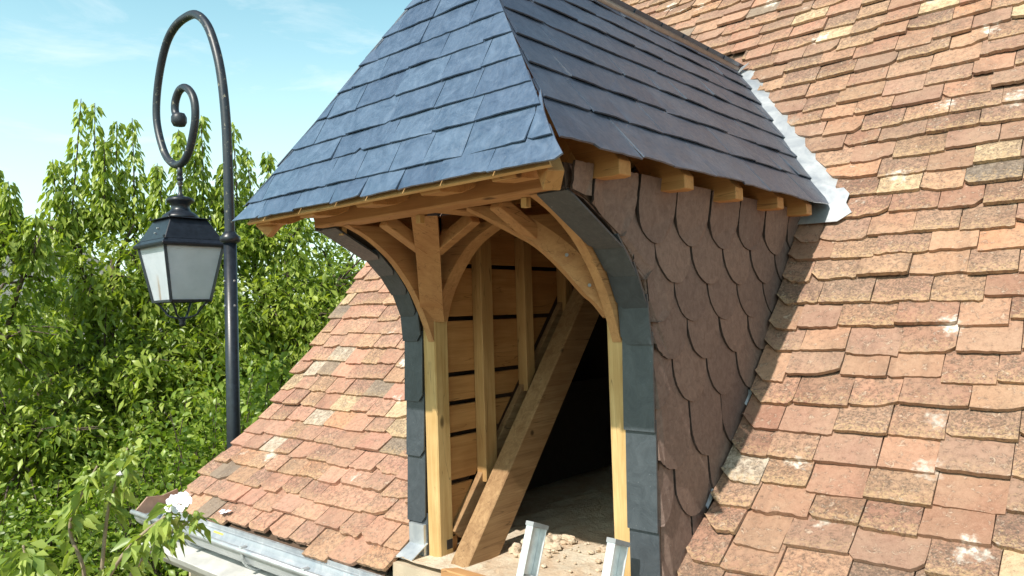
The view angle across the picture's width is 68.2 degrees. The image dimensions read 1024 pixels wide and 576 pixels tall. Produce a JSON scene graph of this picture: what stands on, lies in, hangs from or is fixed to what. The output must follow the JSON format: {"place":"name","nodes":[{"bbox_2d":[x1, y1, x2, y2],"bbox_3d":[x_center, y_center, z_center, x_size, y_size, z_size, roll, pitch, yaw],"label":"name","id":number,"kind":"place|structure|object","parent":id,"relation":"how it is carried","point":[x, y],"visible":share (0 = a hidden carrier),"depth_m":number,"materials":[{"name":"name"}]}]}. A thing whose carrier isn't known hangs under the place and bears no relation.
{"place":"outdoors","nodes":[
{"label":"outdoors","id":0,"kind":"place"},
{"bbox_2d":[0,236,193,429],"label":"neighbour house","id":1,"kind":"structure","parent":0,"point":[7,292],"depth_m":16.69,"materials":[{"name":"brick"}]},
{"bbox_2d":[0,0,411,322],"label":"sky","id":2,"kind":"structure","parent":0,"point":[285,61],"materials":[{"name":"blue"}]},
{"bbox_2d":[130,0,1023,575],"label":"house","id":3,"kind":"structure","parent":0,"point":[880,430],"depth_m":3.28,"materials":[{"name":"tile"}]},
{"bbox_2d":[232,0,851,575],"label":"dormer","id":4,"kind":"object","parent":3,"relation":"attached to","point":[470,188],"visible":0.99,"depth_m":2.74,"materials":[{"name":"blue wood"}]},
{"bbox_2d":[482,533,605,574],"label":"rubble","id":5,"kind":"object","parent":3,"relation":"on","point":[515,548],"visible":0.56,"depth_m":3.23,"materials":[{"name":"stone"}]},
{"bbox_3d":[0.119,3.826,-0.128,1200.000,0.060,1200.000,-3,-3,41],"label":"ground","id":6,"kind":"structure","parent":0,"visible":0},
{"bbox_2d":[0,314,58,550],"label":"broad tree","id":7,"kind":"object","parent":6,"relation":"on","point":[23,397],"visible":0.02,"depth_m":11.82,"materials":[{"name":"green plant"}]},
{"bbox_2d":[0,483,132,575],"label":"bush","id":8,"kind":"object","parent":6,"relation":"on","point":[7,538],"visible":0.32,"depth_m":6.13,"materials":[{"name":"green plant"}]},
{"bbox_2d":[0,170,137,560],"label":"cherry tree","id":9,"kind":"object","parent":6,"relation":"on","point":[23,251],"visible":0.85,"depth_m":7.39,"materials":[{"name":"green plant"}]},
{"bbox_2d":[0,449,169,575],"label":"bush","id":10,"kind":"object","parent":6,"relation":"on","point":[38,521],"visible":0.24,"depth_m":6.50,"materials":[{"name":"green plant"}]},
{"bbox_2d":[0,267,178,558],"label":"broad tree","id":11,"kind":"object","parent":6,"relation":"on","point":[47,324],"visible":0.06,"depth_m":12.10,"materials":[{"name":"green plant"}]},
{"bbox_2d":[0,429,219,575],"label":"hibiscus shrub","id":12,"kind":"object","parent":6,"relation":"on","point":[158,534],"visible":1,"depth_m":2.48,"materials":[{"name":"green plant"}]},
{"bbox_2d":[0,99,244,573],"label":"cherry tree","id":13,"kind":"object","parent":6,"relation":"on","point":[102,216],"visible":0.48,"depth_m":8.54,"materials":[{"name":"green plant"}]},
{"bbox_2d":[33,402,221,575],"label":"bush","id":14,"kind":"object","parent":6,"relation":"on","point":[133,527],"visible":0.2,"depth_m":6.47,"materials":[{"name":"green plant"}]},
{"bbox_2d":[64,259,308,352],"bbox_3d":[-5.163,1.870,13.099,4.666,5.301,4.623,-3,-3,41],"label":"broad tree","id":15,"kind":"object","parent":6,"relation":"on","point":[168,322],"depth_m":12.80,"materials":[{"name":"green plant"}]},
{"bbox_2d":[133,10,240,448],"bbox_3d":[-2.439,0.940,5.863,1.335,6.266,0.534,-3,-3,41],"label":"street lamp","id":16,"kind":"object","parent":6,"relation":"on","point":[180,247],"visible":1,"depth_m":5.88,"materials":[{"name":"metal"}]},
{"bbox_2d":[84,116,314,519],"bbox_3d":[-3.476,1.049,8.792,2.651,6.531,2.690,-3,-3,41],"label":"cherry tree","id":17,"kind":"object","parent":6,"relation":"on","point":[209,320],"visible":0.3,"depth_m":8.81,"materials":[{"name":"green plant"}]},
{"bbox_2d":[117,331,294,575],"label":"bush","id":18,"kind":"object","parent":6,"relation":"on","point":[186,436],"visible":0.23,"depth_m":6.63,"materials":[{"name":"green plant"}]},
{"bbox_2d":[191,344,307,462],"bbox_3d":[-1.976,2.319,7.799,2.583,3.626,2.409,-1,-2,-10],"label":"bush","id":19,"kind":"object","parent":6,"relation":"on","point":[256,375],"visible":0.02,"depth_m":7.62,"materials":[{"name":"green plant"}]},
{"bbox_2d":[184,122,364,414],"bbox_3d":[-2.718,1.057,9.770,3.301,6.530,2.554,-1,-2,-24],"label":"cherry tree","id":20,"kind":"object","parent":6,"relation":"on","point":[328,295],"visible":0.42,"depth_m":9.77,"materials":[{"name":"green plant"}]},
{"bbox_2d":[261,239,361,324],"bbox_3d":[-3.277,1.697,13.890,4.741,5.616,4.831,-3,-3,41],"label":"broad tree","id":21,"kind":"object","parent":6,"relation":"on","point":[337,273],"visible":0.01,"depth_m":14.18,"materials":[{"name":"green plant"}]},
{"bbox_2d":[516,520,629,575],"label":"ladder","id":22,"kind":"object","parent":6,"relation":"on","point":[615,558],"visible":1,"depth_m":2.63,"materials":[{"name":"metal"}]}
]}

